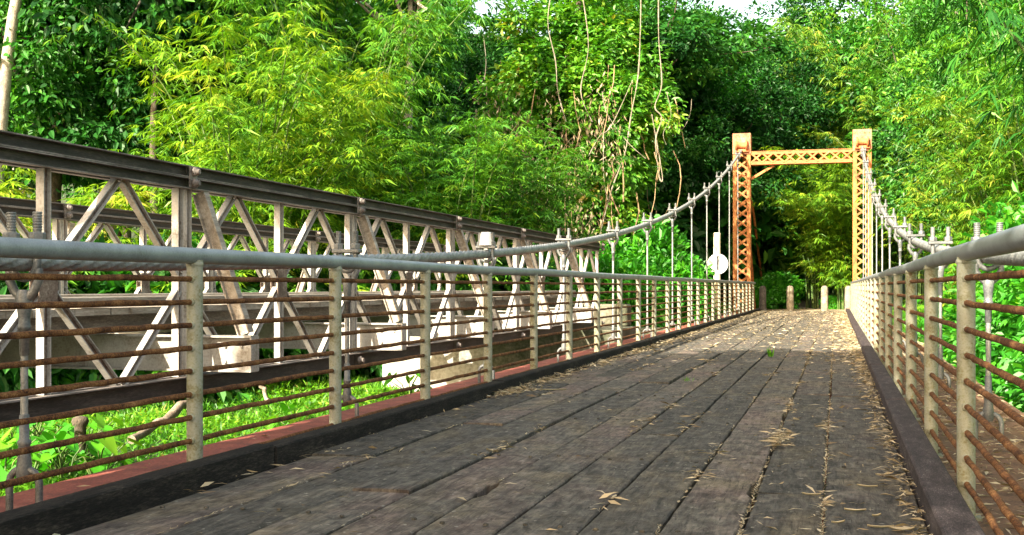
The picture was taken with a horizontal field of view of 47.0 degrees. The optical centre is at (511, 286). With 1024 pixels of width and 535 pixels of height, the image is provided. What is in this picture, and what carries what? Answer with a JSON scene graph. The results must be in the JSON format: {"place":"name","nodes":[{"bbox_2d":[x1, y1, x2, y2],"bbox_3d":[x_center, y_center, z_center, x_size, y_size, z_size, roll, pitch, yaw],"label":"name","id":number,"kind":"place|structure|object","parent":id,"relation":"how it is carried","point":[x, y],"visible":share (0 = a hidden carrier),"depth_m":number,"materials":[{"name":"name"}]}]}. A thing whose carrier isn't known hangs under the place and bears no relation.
{"place":"outdoors","nodes":[
{"label":"outdoors","id":0,"kind":"place"},
{"bbox_2d":[14,34,946,498],"bbox_3d":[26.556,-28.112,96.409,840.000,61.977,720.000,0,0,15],"label":"ground","id":1,"kind":"structure","parent":0,"point":[314,396],"depth_m":21.52,"materials":[{"name":"green plant"}]},
{"bbox_2d":[0,441,46,492],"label":"taro plant","id":2,"kind":"object","parent":1,"relation":"on","point":[4,472],"visible":0.41,"depth_m":11.71,"materials":[{"name":"green plant"}]},
{"bbox_2d":[0,427,71,485],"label":"taro plant","id":3,"kind":"object","parent":1,"relation":"on","point":[4,446],"visible":0.32,"depth_m":12.17,"materials":[{"name":"green plant"}]},
{"bbox_2d":[0,235,76,391],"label":"shrub","id":4,"kind":"object","parent":1,"relation":"on","point":[5,386],"visible":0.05,"depth_m":19.14,"materials":[{"name":"green plant"}]},
{"bbox_2d":[0,271,85,392],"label":"shrub","id":5,"kind":"object","parent":1,"relation":"on","point":[65,373],"visible":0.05,"depth_m":20.05,"materials":[{"name":"green plant"}]},
{"bbox_2d":[8,434,100,481],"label":"taro plant","id":6,"kind":"object","parent":1,"relation":"on","point":[75,448],"visible":0.37,"depth_m":12.61,"materials":[{"name":"green plant"}]},
{"bbox_2d":[0,0,119,191],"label":"forest tree","id":7,"kind":"object","parent":1,"relation":"on","point":[6,66],"visible":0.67,"depth_m":26.62,"materials":[{"name":"beige plant"}]},
{"bbox_2d":[31,431,101,482],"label":"taro plant","id":8,"kind":"object","parent":1,"relation":"on","point":[47,456],"visible":0.48,"depth_m":11.93,"materials":[{"name":"green plant"}]},
{"bbox_2d":[71,416,88,453],"bbox_3d":[-4.990,1.718,13.600,0.193,0.450,0.193,0,0,15],"label":"cut stump","id":9,"kind":"object","parent":1,"relation":"on","point":[81,423],"visible":0.75,"depth_m":13.54,"materials":[{"name":"wood"}]},
{"bbox_2d":[47,424,121,476],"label":"taro plant","id":10,"kind":"object","parent":1,"relation":"on","point":[106,452],"visible":0.26,"depth_m":13.16,"materials":[{"name":"green plant"}]},
{"bbox_2d":[44,413,130,460],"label":"taro plant","id":11,"kind":"object","parent":1,"relation":"on","point":[99,422],"visible":0.38,"depth_m":14.30,"materials":[{"name":"green plant"}]},
{"bbox_2d":[51,436,143,473],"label":"taro plant","id":12,"kind":"object","parent":1,"relation":"on","point":[109,443],"visible":0.44,"depth_m":12.57,"materials":[{"name":"green plant"}]},
{"bbox_2d":[0,165,197,244],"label":"bamboo clump","id":13,"kind":"object","parent":1,"relation":"on","point":[115,200],"visible":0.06,"depth_m":22.23,"materials":[{"name":"green plant"}]},
{"bbox_2d":[0,0,219,221],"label":"forest tree","id":14,"kind":"object","parent":1,"relation":"on","point":[54,56],"visible":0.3,"depth_m":27.96,"materials":[{"name":"green plant"}]},
{"bbox_2d":[51,227,217,382],"bbox_3d":[-7.203,0.589,21.795,4.159,3.705,4.016,0,0,-3],"label":"shrub","id":15,"kind":"object","parent":1,"relation":"on","point":[92,374],"visible":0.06,"depth_m":20.67,"materials":[{"name":"green plant"}]},
{"bbox_2d":[0,0,293,241],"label":"forest tree","id":16,"kind":"object","parent":1,"relation":"on","point":[95,138],"visible":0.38,"depth_m":28.12,"materials":[{"name":"green plant"}]},
{"bbox_2d":[17,0,295,233],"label":"forest tree","id":17,"kind":"object","parent":1,"relation":"on","point":[152,13],"visible":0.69,"depth_m":26.49,"materials":[{"name":"green plant"}]},
{"bbox_2d":[85,234,273,408],"bbox_3d":[-6.115,0.784,21.925,3.658,3.695,3.190,0,0,-43],"label":"shrub","id":18,"kind":"object","parent":1,"relation":"on","point":[225,396],"visible":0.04,"depth_m":21.19,"materials":[{"name":"green plant"}]},
{"bbox_2d":[40,0,331,235],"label":"forest tree","id":19,"kind":"object","parent":1,"relation":"on","point":[92,87],"visible":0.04,"depth_m":29.71,"materials":[{"name":"green plant"}]},
{"bbox_2d":[0,373,419,496],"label":"grass","id":20,"kind":"structure","parent":1,"relation":"on","point":[148,414],"depth_m":18.38,"materials":[{"name":"green plant"}]},
{"bbox_2d":[127,400,186,443],"bbox_3d":[-4.417,1.662,15.007,0.167,0.421,2.012,0,0,8],"label":"fallen log","id":21,"kind":"object","parent":20,"relation":"on","point":[175,410],"visible":0.62,"depth_m":15.00,"materials":[{"name":"brown wood"}]},
{"bbox_2d":[104,237,316,292],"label":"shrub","id":22,"kind":"object","parent":1,"relation":"on","point":[246,271],"visible":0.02,"depth_m":21.46,"materials":[{"name":"green plant"}]},
{"bbox_2d":[55,0,368,244],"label":"bamboo clump","id":23,"kind":"object","parent":1,"relation":"on","point":[325,70],"visible":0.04,"depth_m":30.88,"materials":[{"name":"green plant"}]},
{"bbox_2d":[43,1,451,389],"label":"bamboo clump","id":24,"kind":"object","parent":1,"relation":"on","point":[296,119],"visible":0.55,"depth_m":22.41,"materials":[{"name":"green plant"}]},
{"bbox_2d":[220,270,328,390],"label":"shrub","id":25,"kind":"object","parent":1,"relation":"on","point":[289,352],"visible":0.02,"depth_m":22.44,"materials":[{"name":"green plant"}]},
{"bbox_2d":[267,402,314,429],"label":"taro plant","id":26,"kind":"object","parent":1,"relation":"on","point":[285,408],"visible":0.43,"depth_m":16.55,"materials":[{"name":"green plant"}]},
{"bbox_2d":[287,270,378,388],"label":"shrub","id":27,"kind":"object","parent":1,"relation":"on","point":[321,376],"visible":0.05,"depth_m":23.63,"materials":[{"name":"green plant"}]},
{"bbox_2d":[157,0,525,254],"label":"bamboo clump","id":28,"kind":"object","parent":1,"relation":"on","point":[269,39],"visible":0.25,"depth_m":26.70,"materials":[{"name":"green plant"}]},
{"bbox_2d":[274,0,464,219],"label":"forest tree","id":29,"kind":"object","parent":1,"relation":"on","point":[385,12],"visible":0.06,"depth_m":39.80,"materials":[{"name":"green plant"}]},
{"bbox_2d":[255,68,484,240],"bbox_3d":[-4.247,-1.725,31.170,7.613,7.444,7.530,0,0,6],"label":"bamboo clump","id":30,"kind":"object","parent":1,"relation":"on","point":[448,145],"visible":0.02,"depth_m":29.62,"materials":[{"name":"green plant"}]},
{"bbox_2d":[303,0,475,192],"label":"forest tree","id":31,"kind":"object","parent":1,"relation":"on","point":[413,5],"visible":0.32,"depth_m":33.16,"materials":[{"name":"green plant"}]},
{"bbox_2d":[342,248,436,381],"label":"shrub","id":32,"kind":"object","parent":1,"relation":"on","point":[375,371],"visible":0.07,"depth_m":24.28,"materials":[{"name":"green plant"}]},
{"bbox_2d":[307,225,481,376],"bbox_3d":[-3.481,0.319,26.266,5.697,3.557,5.920,0,0,29],"label":"bamboo clump","id":33,"kind":"object","parent":1,"relation":"on","point":[433,274],"visible":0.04,"depth_m":25.25,"materials":[{"name":"green plant"}]},
{"bbox_2d":[331,2,471,201],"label":"forest tree","id":34,"kind":"object","parent":1,"relation":"on","point":[425,107],"visible":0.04,"depth_m":44.44,"materials":[{"name":"green plant"}]},
{"bbox_2d":[246,110,590,290],"bbox_3d":[-1.398,-0.973,27.078,7.531,6.203,7.613,0,0,42],"label":"bamboo clump","id":35,"kind":"object","parent":1,"relation":"on","point":[408,198],"visible":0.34,"depth_m":25.78,"materials":[{"name":"green plant"}]},
{"bbox_2d":[360,0,517,239],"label":"forest tree","id":36,"kind":"object","parent":1,"relation":"on","point":[469,64],"visible":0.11,"depth_m":45.61,"materials":[{"name":"green plant"}]},
{"bbox_2d":[423,8,521,204],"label":"forest tree","id":37,"kind":"object","parent":1,"relation":"on","point":[476,42],"visible":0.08,"depth_m":50.23,"materials":[{"name":"green plant"}]},
{"bbox_2d":[382,304,635,391],"bbox_3d":[0.005,1.725,23.648,4.650,2.750,2.400,0,0,15],"label":"abutment","id":38,"kind":"object","parent":1,"relation":"on","point":[400,367],"visible":0.2,"depth_m":22.66,"materials":[{"name":"concrete"}]},
{"bbox_2d":[0,130,604,421],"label":"truss bridge","id":39,"kind":"structure","parent":38,"relation":"on","point":[44,158],"depth_m":9.82,"materials":[{"name":"metal"}]},
{"bbox_2d":[442,240,576,300],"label":"shrub","id":40,"kind":"object","parent":1,"relation":"on","point":[509,287],"visible":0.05,"depth_m":26.69,"materials":[{"name":"green plant"}]},
{"bbox_2d":[0,308,1023,534],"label":"footbridge","id":41,"kind":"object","parent":1,"relation":"on","point":[417,484],"visible":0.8,"depth_m":5.97,"materials":[{"name":"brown wood"}]},
{"bbox_2d":[0,237,755,501],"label":"railing","id":42,"kind":"object","parent":41,"relation":"on","point":[194,260],"visible":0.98,"depth_m":6.43,"materials":[{"name":"metal"}]},
{"bbox_2d":[53,310,1023,534],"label":"leaf litter","id":43,"kind":"object","parent":41,"relation":"on","point":[842,316],"visible":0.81,"depth_m":9.27,"materials":[{"name":"plant"}]},
{"bbox_2d":[850,224,1023,534],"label":"railing","id":44,"kind":"object","parent":41,"relation":"on","point":[872,305],"visible":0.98,"depth_m":5.25,"materials":[{"name":"metal"}]},
{"bbox_2d":[379,112,659,303],"bbox_3d":[-0.516,-0.992,28.465,6.575,6.026,6.504,0,0,-40],"label":"bamboo clump","id":45,"kind":"object","parent":1,"relation":"on","point":[556,192],"visible":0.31,"depth_m":27.54,"materials":[{"name":"green plant"}]},
{"bbox_2d":[461,0,688,260],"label":"vine hung tree","id":46,"kind":"object","parent":1,"relation":"on","point":[608,75],"visible":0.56,"depth_m":38.75,"materials":[{"name":"green plant"}]},
{"bbox_2d":[599,0,641,234],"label":"hanging vine","id":47,"kind":"object","parent":46,"relation":"hanging from","point":[631,111],"visible":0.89,"depth_m":36.94,"materials":[{"name":"beige plant"}]},
{"bbox_2d":[651,0,662,181],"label":"hanging vine","id":48,"kind":"object","parent":46,"relation":"hanging from","point":[656,143],"visible":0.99,"depth_m":36.94,"materials":[{"name":"beige plant"}]},
{"bbox_2d":[482,0,712,203],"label":"forest tree","id":49,"kind":"object","parent":1,"relation":"on","point":[669,8],"visible":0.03,"depth_m":47.84,"materials":[{"name":"green plant"}]},
{"bbox_2d":[569,265,628,303],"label":"shrub","id":50,"kind":"object","parent":1,"relation":"on","point":[591,286],"visible":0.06,"depth_m":32.44,"materials":[{"name":"green plant"}]},
{"bbox_2d":[573,249,686,327],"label":"shrub","id":51,"kind":"object","parent":1,"relation":"on","point":[634,267],"visible":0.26,"depth_m":32.55,"materials":[{"name":"green plant"}]},
{"bbox_2d":[579,214,689,308],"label":"shrub","id":52,"kind":"object","parent":1,"relation":"on","point":[658,236],"visible":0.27,"depth_m":37.88,"materials":[{"name":"green plant"}]},
{"bbox_2d":[607,230,716,309],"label":"shrub","id":53,"kind":"object","parent":1,"relation":"on","point":[680,236],"visible":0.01,"depth_m":40.08,"materials":[{"name":"green plant"}]},
{"bbox_2d":[632,251,717,327],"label":"shrub","id":54,"kind":"object","parent":1,"relation":"on","point":[682,267],"visible":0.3,"depth_m":34.13,"materials":[{"name":"green plant"}]},
{"bbox_2d":[637,147,746,284],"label":"shrub","id":55,"kind":"object","parent":1,"relation":"on","point":[699,239],"visible":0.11,"depth_m":47.49,"materials":[{"name":"green plant"}]},
{"bbox_2d":[597,0,797,99],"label":"forest tree","id":56,"kind":"object","parent":1,"relation":"on","point":[687,55],"visible":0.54,"depth_m":45.33,"materials":[{"name":"green plant"}]},
{"bbox_2d":[645,0,757,82],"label":"forest tree","id":57,"kind":"object","parent":1,"relation":"on","point":[704,7],"visible":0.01,"depth_m":60.33,"materials":[{"name":"green plant"}]},
{"bbox_2d":[655,0,771,226],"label":"forest tree","id":58,"kind":"object","parent":1,"relation":"on","point":[683,3],"visible":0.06,"depth_m":49.59,"materials":[{"name":"green plant"}]},
{"bbox_2d":[707,233,727,312],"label":"round sign","id":59,"kind":"object","parent":1,"relation":"on","point":[713,259],"visible":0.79,"depth_m":41.52,"materials":[{"name":"metal"}]},
{"bbox_2d":[685,209,752,302],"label":"shrub","id":60,"kind":"object","parent":1,"relation":"on","point":[725,249],"visible":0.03,"depth_m":49.82,"materials":[{"name":"green plant"}]},
{"bbox_2d":[684,59,764,161],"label":"forest tree","id":61,"kind":"object","parent":1,"relation":"on","point":[727,95],"visible":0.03,"depth_m":49.71,"materials":[{"name":"green plant"}]},
{"bbox_2d":[648,144,805,300],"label":"shrub","id":62,"kind":"object","parent":1,"relation":"on","point":[764,226],"visible":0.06,"depth_m":49.73,"materials":[{"name":"green plant"}]},
{"bbox_2d":[645,22,819,296],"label":"forest tree","id":63,"kind":"object","parent":1,"relation":"on","point":[712,123],"visible":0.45,"depth_m":48.37,"materials":[{"name":"green plant"}]},
{"bbox_2d":[740,278,778,309],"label":"shrub","id":64,"kind":"object","parent":1,"relation":"on","point":[770,290],"visible":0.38,"depth_m":48.76,"materials":[{"name":"green plant"}]},
{"bbox_2d":[696,20,826,189],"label":"forest tree","id":65,"kind":"object","parent":1,"relation":"on","point":[754,60],"depth_m":56.74,"materials":[{"name":"green plant"}]},
{"bbox_2d":[726,183,816,302],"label":"shrub","id":66,"kind":"object","parent":1,"relation":"on","point":[774,265],"visible":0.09,"depth_m":52.90,"materials":[{"name":"green plant"}]},
{"bbox_2d":[757,270,807,308],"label":"shrub","id":67,"kind":"object","parent":1,"relation":"on","point":[784,280],"visible":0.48,"depth_m":49.62,"materials":[{"name":"green plant"}]},
{"bbox_2d":[725,34,861,242],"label":"forest tree","id":68,"kind":"object","parent":1,"relation":"on","point":[807,105],"visible":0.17,"depth_m":53.89,"materials":[{"name":"green plant"}]},
{"bbox_2d":[737,0,856,132],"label":"forest tree","id":69,"kind":"object","parent":1,"relation":"on","point":[795,15],"visible":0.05,"depth_m":63.85,"materials":[{"name":"green plant"}]},
{"bbox_2d":[751,145,885,309],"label":"bamboo clump","id":70,"kind":"object","parent":1,"relation":"on","point":[834,204],"visible":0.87,"depth_m":46.84,"materials":[{"name":"green plant"}]},
{"bbox_2d":[742,0,911,294],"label":"bamboo clump","id":71,"kind":"object","parent":1,"relation":"on","point":[816,46],"visible":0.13,"depth_m":55.89,"materials":[{"name":"green plant"}]},
{"bbox_2d":[757,152,915,308],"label":"bamboo clump","id":72,"kind":"object","parent":1,"relation":"on","point":[814,297],"visible":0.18,"depth_m":50.30,"materials":[{"name":"green plant"}]},
{"bbox_2d":[795,0,906,269],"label":"forest tree","id":73,"kind":"object","parent":1,"relation":"on","point":[877,5],"visible":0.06,"depth_m":58.02,"materials":[{"name":"green plant"}]},
{"bbox_2d":[793,84,929,304],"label":"bamboo clump","id":74,"kind":"object","parent":1,"relation":"on","point":[920,286],"visible":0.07,"depth_m":50.82,"materials":[{"name":"green plant"}]},
{"bbox_2d":[827,0,943,230],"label":"forest tree","id":75,"kind":"object","parent":1,"relation":"on","point":[856,91],"visible":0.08,"depth_m":51.20,"materials":[{"name":"green plant"}]},
{"bbox_2d":[842,4,963,294],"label":"bamboo clump","id":76,"kind":"object","parent":1,"relation":"on","point":[876,62],"visible":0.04,"depth_m":43.12,"materials":[{"name":"green plant"}]},
{"bbox_2d":[857,20,968,217],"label":"forest tree","id":77,"kind":"object","parent":1,"relation":"on","point":[875,142],"visible":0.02,"depth_m":44.90,"materials":[{"name":"green plant"}]},
{"bbox_2d":[855,85,1023,331],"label":"bamboo clump","id":78,"kind":"object","parent":1,"relation":"on","point":[961,169],"visible":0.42,"depth_m":23.79,"materials":[{"name":"green plant"}]},
{"bbox_2d":[875,0,1023,268],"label":"clump","id":79,"kind":"object","parent":1,"relation":"on","point":[901,94],"visible":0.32,"depth_m":31.68,"materials":[{"name":"green plant"}]},
{"bbox_2d":[896,0,1008,200],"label":"forest tree","id":80,"kind":"object","parent":1,"relation":"on","point":[947,58],"visible":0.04,"depth_m":35.66,"materials":[{"name":"green plant"}]},
{"bbox_2d":[885,0,1023,309],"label":"bamboo clump","id":81,"kind":"object","parent":1,"relation":"on","point":[976,75],"visible":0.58,"depth_m":22.81,"materials":[{"name":"green plant"}]},
{"bbox_2d":[904,0,1023,156],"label":"bamboo clump","id":82,"kind":"object","parent":1,"relation":"on","point":[1015,43],"visible":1,"depth_m":9.46,"materials":[{"name":"green plant"}]},
{"bbox_2d":[920,203,1017,363],"bbox_3d":[9.536,0.669,22.217,3.411,4.455,3.164,0,0,-1],"label":"shrub","id":83,"kind":"object","parent":1,"relation":"on","point":[951,310],"visible":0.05,"depth_m":22.08,"materials":[{"name":"green plant"}]},
{"bbox_2d":[916,87,1023,289],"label":"bamboo clump","id":84,"kind":"object","parent":1,"relation":"on","point":[967,91],"visible":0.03,"depth_m":30.62,"materials":[{"name":"green plant"}]},
{"bbox_2d":[917,170,1022,363],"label":"shrub","id":85,"kind":"object","parent":1,"relation":"on","point":[921,322],"depth_m":26.17,"materials":[{"name":"green plant"}]},
{"bbox_2d":[938,216,1019,376],"bbox_3d":[8.245,0.774,19.000,3.149,4.112,2.921,0,0,-24],"label":"shrub","id":86,"kind":"object","parent":1,"relation":"on","point":[945,349],"visible":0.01,"depth_m":19.12,"materials":[{"name":"green plant"}]},
{"bbox_2d":[938,180,1023,398],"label":"shrub","id":87,"kind":"object","parent":1,"relation":"on","point":[998,355],"visible":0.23,"depth_m":16.23,"materials":[{"name":"green plant"}]},
{"bbox_2d":[942,0,1023,198],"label":"forest tree","id":88,"kind":"object","parent":1,"relation":"on","point":[1010,5],"visible":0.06,"depth_m":29.95,"materials":[{"name":"green plant"}]},
{"bbox_2d":[976,266,1023,407],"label":"shrub","id":89,"kind":"object","parent":1,"relation":"on","point":[1008,353],"visible":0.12,"depth_m":13.75,"materials":[{"name":"green plant"}]},
{"bbox_2d":[995,205,1023,412],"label":"shrub","id":90,"kind":"object","parent":1,"relation":"on","point":[1019,370],"visible":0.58,"depth_m":11.54,"materials":[{"name":"green plant"}]},
{"bbox_2d":[356,0,900,37],"label":"sky","id":91,"kind":"structure","parent":0,"point":[734,4],"materials":[{"name":"white"}]},
{"bbox_2d":[766,293,845,311],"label":"path","id":92,"kind":"structure","parent":0,"point":[802,305],"depth_m":48.62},
{"bbox_2d":[693,301,955,363],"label":"grass","id":93,"kind":"structure","parent":0,"point":[903,317],"depth_m":37.05,"materials":[{"name":"green plant"}]},
{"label":"abutment","id":94,"kind":"object","parent":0,"visible":0},
{"bbox_2d":[733,129,871,312],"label":"bridge tower","id":95,"kind":"structure","parent":94,"relation":"on","point":[861,137],"depth_m":43.38,"materials":[{"name":"metal"}]},
{"bbox_2d":[0,149,762,278],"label":"cable","id":96,"kind":"object","parent":95,"relation":"attached to","point":[18,264],"visible":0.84,"depth_m":9.25,"materials":[{"name":"metal"}]},
{"bbox_2d":[2,211,45,510],"bbox_3d":[-2.106,0.330,5.082,0.210,1.307,0.080,0,0,15],"label":"hanger","id":97,"kind":"object","parent":96,"relation":"hanging from","point":[23,467],"visible":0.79,"depth_m":5.06,"materials":[{"name":"metal"}]},
{"bbox_2d":[332,231,362,415],"bbox_3d":[-1.182,0.292,8.437,0.210,1.382,0.080,0,0,15],"label":"hanger","id":98,"kind":"object","parent":96,"relation":"hanging from","point":[355,250],"visible":0.82,"depth_m":8.42,"materials":[{"name":"metal"}]},
{"bbox_2d":[475,232,496,382],"bbox_3d":[-0.258,0.217,11.792,0.210,1.532,0.148,0,0,15],"label":"hanger","id":99,"kind":"object","parent":96,"relation":"hanging from","point":[486,240],"visible":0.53,"depth_m":11.76,"materials":[{"name":"metal"}]},
{"bbox_2d":[555,228,571,361],"bbox_3d":[0.666,0.115,15.147,0.210,1.737,0.080,0,0,15],"label":"hanger","id":100,"kind":"object","parent":96,"relation":"hanging from","point":[568,238],"visible":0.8,"depth_m":15.13,"materials":[{"name":"metal"}]},
{"bbox_2d":[606,221,619,348],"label":"hanger","id":101,"kind":"object","parent":96,"relation":"hanging from","point":[613,336],"visible":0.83,"depth_m":18.49,"materials":[{"name":"metal"}]},
{"bbox_2d":[641,213,652,338],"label":"hanger","id":102,"kind":"object","parent":96,"relation":"hanging from","point":[647,245],"visible":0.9,"depth_m":21.84,"materials":[{"name":"metal"}]},
{"bbox_2d":[857,146,1023,266],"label":"cable","id":103,"kind":"object","parent":95,"relation":"attached to","point":[1014,259],"visible":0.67,"depth_m":11.23,"materials":[{"name":"metal"}]},
{"bbox_2d":[893,217,907,352],"bbox_3d":[5.726,-0.025,17.363,0.210,2.016,0.080,0,0,15],"label":"hanger","id":104,"kind":"object","parent":103,"relation":"hanging from","point":[896,226],"visible":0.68,"depth_m":17.35,"materials":[{"name":"metal"}]},
{"bbox_2d":[906,223,924,363],"bbox_3d":[4.802,0.115,14.008,0.210,1.737,0.080,0,0,15],"label":"hanger","id":105,"kind":"object","parent":103,"relation":"hanging from","point":[910,234],"visible":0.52,"depth_m":13.99,"materials":[{"name":"metal"}]},
{"bbox_2d":[928,227,952,394],"bbox_3d":[3.878,0.220,10.653,0.210,1.526,0.080,0,0,15],"label":"hanger","id":106,"kind":"object","parent":103,"relation":"hanging from","point":[933,241],"visible":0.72,"depth_m":10.63,"materials":[{"name":"metal"}]},
{"bbox_2d":[971,222,1004,444],"bbox_3d":[2.954,0.292,7.298,0.210,1.382,0.080,0,0,15],"label":"hanger","id":107,"kind":"object","parent":103,"relation":"hanging from","point":[988,413],"visible":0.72,"depth_m":7.28,"materials":[{"name":"metal"}]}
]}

